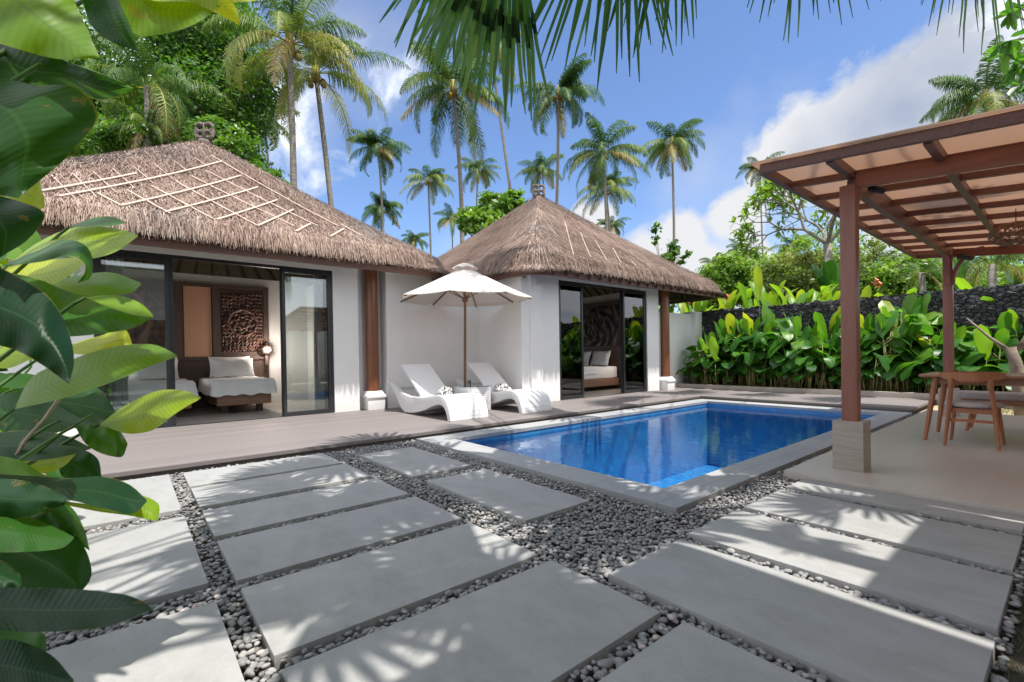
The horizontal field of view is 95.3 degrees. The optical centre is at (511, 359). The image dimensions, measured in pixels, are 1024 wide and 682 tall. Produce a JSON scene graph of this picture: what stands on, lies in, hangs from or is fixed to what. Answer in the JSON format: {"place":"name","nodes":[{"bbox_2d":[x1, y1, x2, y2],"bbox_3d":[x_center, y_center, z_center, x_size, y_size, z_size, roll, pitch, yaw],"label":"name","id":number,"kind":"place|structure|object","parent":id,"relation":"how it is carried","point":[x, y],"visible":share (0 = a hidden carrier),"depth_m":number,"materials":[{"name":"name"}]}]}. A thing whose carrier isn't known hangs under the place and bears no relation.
{"place":"outdoors","nodes":[
{"label":"outdoors","id":0,"kind":"place"},
{"bbox_2d":[78,0,1023,312],"label":"sky","id":1,"kind":"structure","parent":0,"point":[756,93],"materials":[{"name":"blue"}]},
{"bbox_2d":[784,410,1023,515],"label":"pavilion floor","id":2,"kind":"structure","parent":0,"point":[973,467],"depth_m":4.05,"materials":[{"name":"concrete"}]},
{"bbox_2d":[749,104,1023,472],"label":"timber pavilion","id":3,"kind":"structure","parent":2,"relation":"on","point":[947,191],"depth_m":3.98,"materials":[{"name":"wood"}]},
{"bbox_2d":[987,209,1023,245],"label":"pendant lamp","id":4,"kind":"object","parent":3,"relation":"hanging from","point":[1015,224],"visible":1,"depth_m":4.86,"materials":[{"name":"wicker"}]},
{"bbox_2d":[919,372,1023,439],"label":"dining table","id":5,"kind":"object","parent":2,"relation":"on","point":[1014,379],"visible":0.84,"depth_m":5.18,"materials":[{"name":"brown wood"}]},
{"bbox_2d":[940,371,1005,450],"bbox_3d":[4.841,0.511,4.891,0.491,0.785,0.490,-1,1,-40],"label":"dining chair","id":6,"kind":"object","parent":2,"relation":"on","point":[992,407],"visible":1,"depth_m":4.78,"materials":[{"name":"brown wood"}]},
{"bbox_2d":[955,390,1023,430],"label":"bench","id":7,"kind":"object","parent":2,"relation":"on","point":[1011,399],"visible":0.79,"depth_m":5.62,"materials":[{"name":"beige fabric"}]},
{"bbox_2d":[918,405,1013,414],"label":"sandy ground","id":8,"kind":"structure","parent":0,"point":[935,407],"depth_m":8.02,"materials":[{"name":"soil"}]},
{"bbox_2d":[966,318,1023,415],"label":"bare frangipani","id":9,"kind":"object","parent":8,"relation":"on","point":[1015,362],"visible":0.79,"depth_m":7.28,"materials":[{"name":"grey plant"}]},
{"bbox_2d":[1003,589,1023,681],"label":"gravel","id":10,"kind":"structure","parent":0,"point":[1016,645],"depth_m":1.66,"materials":[{"name":"grey gravel"}]},
{"label":"ground","id":11,"kind":"structure","parent":0,"visible":0},
{"bbox_2d":[97,99,183,149],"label":"feather palm","id":12,"kind":"object","parent":11,"relation":"on","point":[156,127],"visible":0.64,"depth_m":14.20,"materials":[{"name":"green plant"}]},
{"bbox_2d":[82,33,236,147],"bbox_3d":[-11.656,-4.490,15.358,4.089,11.389,3.818,-1,0,-1],"label":"feather palm","id":13,"kind":"object","parent":11,"relation":"on","point":[149,90],"visible":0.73,"depth_m":14.77,"materials":[{"name":"green plant"}]},
{"bbox_2d":[64,114,289,183],"bbox_3d":[-10.960,-3.412,15.037,7.596,9.237,3.507,-1,0,3],"label":"leafy tree","id":14,"kind":"object","parent":11,"relation":"on","point":[230,137],"visible":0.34,"depth_m":14.81,"materials":[{"name":"green plant"}]},
{"bbox_2d":[64,0,298,159],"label":"leafy tree","id":15,"kind":"object","parent":11,"relation":"on","point":[193,52],"visible":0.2,"depth_m":18.42,"materials":[{"name":"green plant"}]},
{"bbox_2d":[201,0,368,187],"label":"coconut palm","id":16,"kind":"object","parent":11,"relation":"on","point":[285,51],"visible":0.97,"depth_m":17.30,"materials":[{"name":"green plant"}]},
{"bbox_2d":[247,0,410,209],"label":"coconut palm","id":17,"kind":"object","parent":11,"relation":"on","point":[310,76],"visible":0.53,"depth_m":20.46,"materials":[{"name":"green plant"}]},
{"bbox_2d":[346,126,411,232],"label":"coconut palm","id":18,"kind":"object","parent":11,"relation":"on","point":[384,154],"visible":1,"depth_m":47.34,"materials":[{"name":"green plant"}]},
{"bbox_2d":[361,191,403,230],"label":"coconut palm","id":19,"kind":"object","parent":11,"relation":"on","point":[373,208],"visible":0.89,"depth_m":60.24,"materials":[{"name":"green plant"}]},
{"bbox_2d":[44,387,740,480],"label":"timber deck","id":20,"kind":"structure","parent":11,"relation":"on","point":[165,451],"depth_m":6.24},
{"bbox_2d":[0,122,479,436],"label":"thatched villa","id":21,"kind":"object","parent":20,"relation":"on","point":[201,209],"visible":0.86,"depth_m":8.42,"materials":[{"name":"brown plant"}]},
{"bbox_2d":[105,257,128,411],"bbox_3d":[-5.728,-0.246,6.708,0.315,2.500,0.087,-1,1,-40],"label":"curtain","id":22,"kind":"object","parent":21,"relation":"hanging from","point":[118,395],"visible":0.1,"depth_m":6.74,"materials":[{"name":"white fabric"}]},
{"bbox_2d":[128,378,198,416],"bbox_3d":[-6.488,0.708,8.503,1.135,0.626,2.020,-1,1,-40],"label":"bed","id":23,"kind":"object","parent":21,"relation":"on","point":[137,389],"visible":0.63,"depth_m":7.85,"materials":[{"name":"white fabric"}]},
{"bbox_2d":[131,359,178,380],"bbox_3d":[-6.857,0.199,8.966,0.740,0.440,0.162,-1,-28,-40],"label":"pillow","id":24,"kind":"object","parent":23,"relation":"on","point":[156,371],"visible":0.55,"depth_m":8.89,"materials":[{"name":"white fabric"}]},
{"bbox_2d":[125,278,268,407],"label":"headboard wall","id":25,"kind":"structure","parent":21,"relation":"on","point":[216,320],"depth_m":9.84,"materials":[{"name":"brown wood"}]},
{"bbox_2d":[197,376,277,413],"bbox_3d":[-5.509,0.685,9.312,1.115,0.626,2.020,-1,1,-40],"label":"bed","id":26,"kind":"object","parent":21,"relation":"on","point":[224,393],"visible":0.98,"depth_m":8.63,"materials":[{"name":"white fabric"}]},
{"bbox_2d":[213,358,254,377],"bbox_3d":[-5.839,0.176,9.806,0.740,0.440,0.162,-1,-28,-40],"label":"pillow","id":27,"kind":"object","parent":26,"relation":"on","point":[232,367],"visible":1,"depth_m":9.74,"materials":[{"name":"white fabric"}]},
{"bbox_2d":[313,276,324,409],"bbox_3d":[-3.503,-0.297,8.520,0.247,2.500,0.087,-1,1,-40],"label":"curtain","id":28,"kind":"object","parent":21,"relation":"hanging from","point":[319,390],"visible":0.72,"depth_m":8.50,"materials":[{"name":"white fabric"}]},
{"bbox_2d":[390,364,488,421],"bbox_3d":[-1.318,0.519,8.065,0.720,0.861,2.077,-1,1,-40],"label":"sun lounger","id":29,"kind":"object","parent":20,"relation":"on","point":[426,382],"visible":0.97,"depth_m":7.80,"materials":[{"name":"white plastic"}]},
{"bbox_2d":[400,263,531,384],"bbox_3d":[-0.871,-0.436,8.762,2.313,2.730,2.313,-1,1,28],"label":"umbrella","id":30,"kind":"object","parent":20,"relation":"on","point":[464,285],"visible":0.95,"depth_m":8.71,"materials":[{"name":"white fabric"}]},
{"bbox_2d":[455,362,551,413],"bbox_3d":[-0.224,0.495,8.891,0.700,0.861,2.077,-1,1,-40],"label":"sun lounger","id":31,"kind":"object","parent":20,"relation":"on","point":[530,400],"visible":0.66,"depth_m":8.36,"materials":[{"name":"white plastic"}]},
{"bbox_2d":[436,184,726,403],"bbox_3d":[0.839,-2.153,13.959,7.933,6.140,8.042,-1,1,-40],"label":"thatched villa","id":32,"kind":"object","parent":20,"relation":"on","point":[587,285],"visible":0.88,"depth_m":10.70,"materials":[{"name":"white paint"}]},
{"bbox_2d":[584,366,618,390],"bbox_3d":[1.549,0.523,13.177,2.050,0.660,2.050,-1,1,-40],"label":"bed","id":33,"kind":"object","parent":32,"relation":"on","point":[597,377],"visible":0.21,"depth_m":12.62,"materials":[{"name":"white fabric"}]},
{"bbox_2d":[658,312,701,386],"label":"garden wall","id":34,"kind":"structure","parent":20,"relation":"on","point":[685,329],"depth_m":13.50,"materials":[{"name":"white paint"}]},
{"bbox_2d":[399,165,455,257],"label":"coconut palm","id":35,"kind":"object","parent":11,"relation":"on","point":[438,176],"visible":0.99,"depth_m":56.02,"materials":[{"name":"green plant"}]},
{"bbox_2d":[399,36,510,242],"bbox_3d":[-3.155,-8.110,25.341,6.888,18.225,6.261,-1,1,-40],"label":"coconut palm","id":36,"kind":"object","parent":11,"relation":"on","point":[441,81],"visible":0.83,"depth_m":25.36,"materials":[{"name":"green plant"}]},
{"bbox_2d":[455,157,500,204],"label":"coconut palm","id":37,"kind":"object","parent":11,"relation":"on","point":[484,173],"visible":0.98,"depth_m":63.79,"materials":[{"name":"green plant"}]},
{"bbox_2d":[455,31,520,189],"bbox_3d":[-1.750,-12.865,36.482,6.300,27.508,5.560,-1,1,-22],"label":"coconut palm","id":38,"kind":"object","parent":11,"relation":"on","point":[501,128],"visible":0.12,"depth_m":36.56,"materials":[{"name":"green plant"}]},
{"bbox_2d":[453,188,528,235],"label":"leafy tree","id":39,"kind":"object","parent":11,"relation":"on","point":[474,220],"visible":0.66,"depth_m":18.39,"materials":[{"name":"green plant"}]},
{"bbox_2d":[45,413,1023,681],"bbox_3d":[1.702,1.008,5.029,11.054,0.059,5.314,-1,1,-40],"label":"pebble gravel","id":40,"kind":"structure","parent":11,"relation":"on","point":[251,662],"depth_m":2.59,"materials":[{"name":"grey gravel"}]},
{"bbox_2d":[0,587,151,681],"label":"broadleaf plant","id":41,"kind":"object","parent":40,"relation":"on","point":[28,616],"visible":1,"depth_m":0.60,"materials":[{"name":"green plant"}]},
{"bbox_2d":[66,474,180,532],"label":"paving slab","id":42,"kind":"structure","parent":40,"relation":"on","point":[159,490],"depth_m":3.38,"materials":[{"name":"grey concrete"}]},
{"bbox_2d":[42,516,208,639],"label":"paving slab","id":43,"kind":"structure","parent":40,"relation":"on","point":[156,562],"depth_m":2.43,"materials":[{"name":"grey concrete"}]},
{"bbox_2d":[46,601,244,681],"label":"paving slab","id":44,"kind":"structure","parent":40,"relation":"on","point":[192,645],"depth_m":1.68,"materials":[{"name":"grey concrete"}]},
{"bbox_2d":[183,453,342,491],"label":"paving slab","id":45,"kind":"structure","parent":40,"relation":"on","point":[206,477],"depth_m":4.43,"materials":[{"name":"grey concrete"}]},
{"bbox_2d":[191,464,370,513],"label":"paving slab","id":46,"kind":"structure","parent":40,"relation":"on","point":[215,496],"depth_m":3.87,"materials":[{"name":"grey concrete"}]},
{"bbox_2d":[202,478,408,545],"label":"paving slab","id":47,"kind":"structure","parent":40,"relation":"on","point":[251,517],"depth_m":3.31,"materials":[{"name":"grey concrete"}]},
{"bbox_2d":[217,496,461,585],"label":"paving slab","id":48,"kind":"structure","parent":40,"relation":"on","point":[280,551],"depth_m":2.73,"materials":[{"name":"grey concrete"}]},
{"bbox_2d":[241,523,537,669],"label":"paving slab","id":49,"kind":"structure","parent":40,"relation":"on","point":[297,613],"depth_m":2.15,"materials":[{"name":"grey concrete"}]},
{"bbox_2d":[359,447,471,481],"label":"paving slab","id":50,"kind":"structure","parent":40,"relation":"on","point":[412,463],"depth_m":4.63,"materials":[{"name":"grey concrete"}]},
{"bbox_2d":[282,560,660,681],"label":"paving slab","id":51,"kind":"structure","parent":40,"relation":"on","point":[551,621],"depth_m":1.74,"materials":[{"name":"grey concrete"}]},
{"bbox_2d":[426,469,589,526],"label":"paving slab","id":52,"kind":"structure","parent":40,"relation":"on","point":[519,500],"depth_m":3.48,"materials":[{"name":"grey concrete"}]},
{"bbox_2d":[598,622,811,681],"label":"paving slab","id":53,"kind":"structure","parent":40,"relation":"on","point":[684,652],"depth_m":1.57,"materials":[{"name":"grey concrete"}]},
{"bbox_2d":[608,539,994,681],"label":"paving slab","id":54,"kind":"structure","parent":40,"relation":"on","point":[833,635],"depth_m":1.81,"materials":[{"name":"grey concrete"}]},
{"bbox_2d":[688,510,1012,636],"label":"paving slab","id":55,"kind":"structure","parent":40,"relation":"on","point":[953,593],"depth_m":2.24,"materials":[{"name":"grey concrete"}]},
{"bbox_2d":[744,489,1022,575],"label":"paving slab","id":56,"kind":"structure","parent":40,"relation":"on","point":[985,549],"depth_m":2.72,"materials":[{"name":"grey concrete"}]},
{"bbox_2d":[787,478,1023,537],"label":"paving slab","id":57,"kind":"structure","parent":40,"relation":"on","point":[1001,521],"depth_m":3.12,"materials":[{"name":"grey concrete"}]},
{"bbox_2d":[514,151,564,197],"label":"coconut palm","id":58,"kind":"object","parent":11,"relation":"on","point":[539,168],"visible":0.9,"depth_m":55.67,"materials":[{"name":"green plant"}]},
{"bbox_2d":[508,52,604,203],"bbox_3d":[3.402,-10.107,34.507,6.817,21.854,5.231,-1,1,34],"label":"coconut palm","id":59,"kind":"object","parent":11,"relation":"on","point":[570,78],"visible":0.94,"depth_m":33.93,"materials":[{"name":"green plant"}]},
{"bbox_2d":[572,171,638,231],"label":"coconut palm","id":60,"kind":"object","parent":11,"relation":"on","point":[613,181],"visible":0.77,"depth_m":48.72,"materials":[{"name":"green plant"}]},
{"bbox_2d":[563,112,650,231],"bbox_3d":[7.325,-8.897,36.049,6.552,19.252,6.298,-1,1,-40],"label":"coconut palm","id":61,"kind":"object","parent":11,"relation":"on","point":[598,166],"visible":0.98,"depth_m":35.62,"materials":[{"name":"green plant"}]},
{"bbox_2d":[416,399,911,516],"bbox_3d":[2.656,0.983,6.764,7.045,0.084,3.635,-1,1,-40],"label":"pool coping","id":62,"kind":"object","parent":11,"relation":"on","point":[687,495],"visible":0.77,"depth_m":4.43,"materials":[{"name":"stone"}]},
{"bbox_2d":[465,403,874,487],"bbox_3d":[2.673,1.640,6.759,6.370,1.320,3.010,-1,1,-40],"label":"pool basin","id":63,"kind":"object","parent":11,"relation":"in","point":[666,448],"visible":0.28,"depth_m":8.68,"materials":[{"name":"blue liquid"}]},
{"bbox_2d":[648,221,692,306],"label":"leafy tree","id":64,"kind":"object","parent":11,"relation":"on","point":[673,253],"visible":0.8,"depth_m":33.80,"materials":[{"name":"green plant"}]},
{"bbox_2d":[641,118,705,312],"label":"coconut palm","id":65,"kind":"object","parent":11,"relation":"on","point":[681,136],"visible":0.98,"depth_m":41.46,"materials":[{"name":"green plant"}]},
{"bbox_2d":[379,0,1023,121],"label":"fan palm","id":66,"kind":"object","parent":11,"relation":"on","point":[485,18],"visible":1,"depth_m":2.52,"materials":[{"name":"green plant"}]},
{"bbox_2d":[697,248,757,306],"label":"leafy tree","id":67,"kind":"object","parent":11,"relation":"on","point":[728,272],"visible":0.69,"depth_m":21.29,"materials":[{"name":"green plant"}]},
{"bbox_2d":[738,265,808,329],"bbox_3d":[7.103,-0.787,13.104,1.865,3.430,1.770,-1,1,-26],"label":"heliconia plant","id":68,"kind":"object","parent":11,"relation":"on","point":[760,293],"visible":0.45,"depth_m":12.69,"materials":[{"name":"green plant"}]},
{"bbox_2d":[729,179,839,261],"bbox_3d":[11.704,-3.260,17.038,5.786,8.198,6.522,-1,1,-21],"label":"frangipani tree","id":69,"kind":"object","parent":11,"relation":"on","point":[782,203],"visible":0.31,"depth_m":18.20,"materials":[{"name":"green plant"}]},
{"bbox_2d":[747,246,839,305],"bbox_3d":[12.729,-2.148,21.023,4.306,5.860,4.140,-1,1,-40],"label":"leafy tree","id":70,"kind":"object","parent":11,"relation":"on","point":[806,281],"visible":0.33,"depth_m":20.27,"materials":[{"name":"green plant"}]},
{"bbox_2d":[701,390,935,414],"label":"timber deck","id":71,"kind":"structure","parent":11,"relation":"on","point":[912,405],"depth_m":9.32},
{"bbox_2d":[775,226,875,271],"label":"leafy tree","id":72,"kind":"object","parent":11,"relation":"on","point":[802,241],"visible":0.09,"depth_m":25.60,"materials":[{"name":"green plant"}]},
{"bbox_2d":[812,259,839,296],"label":"banana plant","id":73,"kind":"object","parent":11,"relation":"on","point":[827,273],"visible":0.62,"depth_m":15.34,"materials":[{"name":"green plant"}]},
{"bbox_2d":[676,383,1012,407],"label":"planter kerb","id":74,"kind":"structure","parent":11,"relation":"on","point":[833,392],"depth_m":10.75,"materials":[{"name":"stone"}]},
{"bbox_2d":[832,235,906,298],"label":"leafy tree","id":75,"kind":"object","parent":11,"relation":"on","point":[878,248],"visible":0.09,"depth_m":22.18,"materials":[{"name":"green plant"}]},
{"bbox_2d":[860,249,956,297],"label":"leafy tree","id":76,"kind":"object","parent":11,"relation":"on","point":[886,276],"visible":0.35,"depth_m":19.54,"materials":[{"name":"green plant"}]},
{"bbox_2d":[888,258,942,292],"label":"feather palm","id":77,"kind":"object","parent":11,"relation":"on","point":[921,280],"visible":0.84,"depth_m":16.95,"materials":[{"name":"green plant"}]},
{"bbox_2d":[918,35,1023,123],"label":"coconut palm","id":78,"kind":"object","parent":11,"relation":"on","point":[985,100],"visible":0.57,"depth_m":27.14,"materials":[{"name":"green plant"}]},
{"bbox_2d":[956,254,1023,288],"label":"feather palm","id":79,"kind":"object","parent":11,"relation":"on","point":[991,269],"visible":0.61,"depth_m":13.90,"materials":[{"name":"green plant"}]},
{"bbox_2d":[983,0,1023,103],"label":"hanging branch tree","id":80,"kind":"object","parent":11,"relation":"on","point":[1008,50],"visible":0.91,"depth_m":5.17,"materials":[{"name":"green plant"}]},
{"label":"flower bed soil","id":81,"kind":"structure","parent":0,"visible":0},
{"bbox_2d":[0,196,80,476],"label":"broadleaf plant","id":82,"kind":"object","parent":81,"relation":"on","point":[20,380],"visible":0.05,"depth_m":2.71,"materials":[{"name":"green plant"}]},
{"bbox_2d":[0,399,159,589],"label":"broadleaf plant","id":83,"kind":"object","parent":81,"relation":"on","point":[43,540],"visible":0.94,"depth_m":1.15,"materials":[{"name":"green plant"}]},
{"bbox_2d":[0,216,200,465],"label":"broadleaf plant","id":84,"kind":"object","parent":81,"relation":"on","point":[47,309],"visible":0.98,"depth_m":1.44,"materials":[{"name":"green plant"}]},
{"bbox_2d":[0,0,255,256],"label":"banana plant","id":85,"kind":"object","parent":81,"relation":"on","point":[48,115],"visible":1,"depth_m":1.04,"materials":[{"name":"green plant"}]},
{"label":"planting soil","id":86,"kind":"structure","parent":0,"visible":0},
{"bbox_2d":[708,336,741,384],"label":"canna plant","id":87,"kind":"object","parent":86,"relation":"on","point":[713,347],"visible":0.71,"depth_m":12.38,"materials":[{"name":"green plant"}]},
{"bbox_2d":[730,317,772,386],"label":"canna plant","id":88,"kind":"object","parent":86,"relation":"on","point":[759,356],"visible":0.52,"depth_m":11.93,"materials":[{"name":"green plant"}]},
{"bbox_2d":[733,312,771,386],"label":"canna plant","id":89,"kind":"object","parent":86,"relation":"on","point":[748,357],"visible":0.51,"depth_m":11.92,"materials":[{"name":"green plant"}]},
{"bbox_2d":[735,301,792,386],"bbox_3d":[6.719,-0.389,12.135,1.230,2.347,1.383,-1,1,-33],"label":"canna plant","id":90,"kind":"object","parent":86,"relation":"on","point":[782,324],"visible":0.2,"depth_m":12.24,"materials":[{"name":"green plant"}]},
{"bbox_2d":[753,315,801,387],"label":"canna plant","id":91,"kind":"object","parent":86,"relation":"on","point":[792,353],"visible":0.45,"depth_m":11.18,"materials":[{"name":"green plant"}]},
{"bbox_2d":[760,316,814,387],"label":"canna plant","id":92,"kind":"object","parent":86,"relation":"on","point":[797,327],"visible":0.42,"depth_m":11.18,"materials":[{"name":"green plant"}]},
{"bbox_2d":[769,325,838,388],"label":"canna plant","id":93,"kind":"object","parent":86,"relation":"on","point":[793,365],"visible":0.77,"depth_m":10.81,"materials":[{"name":"green plant"}]},
{"bbox_2d":[793,324,840,388],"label":"canna plant","id":94,"kind":"object","parent":86,"relation":"on","point":[830,360],"visible":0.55,"depth_m":10.74,"materials":[{"name":"green plant"}]},
{"bbox_2d":[800,306,840,388],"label":"canna plant","id":95,"kind":"object","parent":86,"relation":"on","point":[835,319],"visible":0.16,"depth_m":11.00,"materials":[{"name":"green plant"}]},
{"bbox_2d":[696,283,1023,392],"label":"stone wall","id":96,"kind":"structure","parent":86,"relation":"on","point":[972,306],"depth_m":10.00,"materials":[{"name":"grey stone"}]},
{"bbox_2d":[833,329,915,390],"bbox_3d":[7.955,-0.058,10.158,1.379,1.677,1.226,-1,1,-15],"label":"canna plant","id":97,"kind":"object","parent":86,"relation":"on","point":[884,362],"visible":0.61,"depth_m":9.99,"materials":[{"name":"green plant"}]},
{"bbox_2d":[860,313,905,391],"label":"canna plant","id":98,"kind":"object","parent":86,"relation":"on","point":[880,317],"visible":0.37,"depth_m":9.93,"materials":[{"name":"green plant"}]},
{"bbox_2d":[862,300,933,391],"bbox_3d":[8.108,-0.259,9.953,1.046,2.076,1.057,-1,0,11],"label":"canna plant","id":99,"kind":"object","parent":86,"relation":"on","point":[885,307],"visible":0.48,"depth_m":9.81,"materials":[{"name":"green plant"}]},
{"bbox_2d":[873,293,932,391],"bbox_3d":[8.358,-0.338,10.143,1.230,2.225,1.383,-1,1,27],"label":"canna plant","id":100,"kind":"object","parent":86,"relation":"on","point":[909,300],"visible":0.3,"depth_m":9.81,"materials":[{"name":"green plant"}]},
{"bbox_2d":[875,292,942,392],"bbox_3d":[8.742,-0.333,10.162,1.438,2.201,1.172,-1,1,-21],"label":"canna plant","id":101,"kind":"object","parent":86,"relation":"on","point":[924,301],"visible":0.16,"depth_m":9.86,"materials":[{"name":"green plant"}]},
{"bbox_2d":[881,329,942,392],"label":"canna plant","id":102,"kind":"object","parent":86,"relation":"on","point":[893,370],"visible":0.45,"depth_m":9.62,"materials":[{"name":"green plant"}]},
{"bbox_2d":[898,325,977,392],"bbox_3d":[8.553,0.066,9.257,0.962,1.424,1.230,-1,1,-31],"label":"canna plant","id":103,"kind":"object","parent":86,"relation":"on","point":[905,373],"visible":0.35,"depth_m":9.35,"materials":[{"name":"green plant"}]},
{"bbox_2d":[912,341,1005,390],"bbox_3d":[8.579,0.221,8.983,1.259,1.118,1.207,-1,1,34],"label":"canna plant","id":104,"kind":"object","parent":86,"relation":"on","point":[925,354],"visible":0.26,"depth_m":8.73,"materials":[{"name":"green plant"}]},
{"bbox_2d":[954,328,1023,390],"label":"canna plant","id":105,"kind":"object","parent":86,"relation":"on","point":[971,357],"visible":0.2,"depth_m":8.60,"materials":[{"name":"green plant"}]},
{"bbox_2d":[954,311,1023,391],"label":"canna plant","id":106,"kind":"object","parent":86,"relation":"on","point":[1005,319],"visible":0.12,"depth_m":8.80,"materials":[{"name":"green plant"}]},
{"bbox_2d":[974,324,1023,391],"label":"canna plant","id":107,"kind":"object","parent":86,"relation":"on","point":[983,343],"visible":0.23,"depth_m":8.53,"materials":[{"name":"green plant"}]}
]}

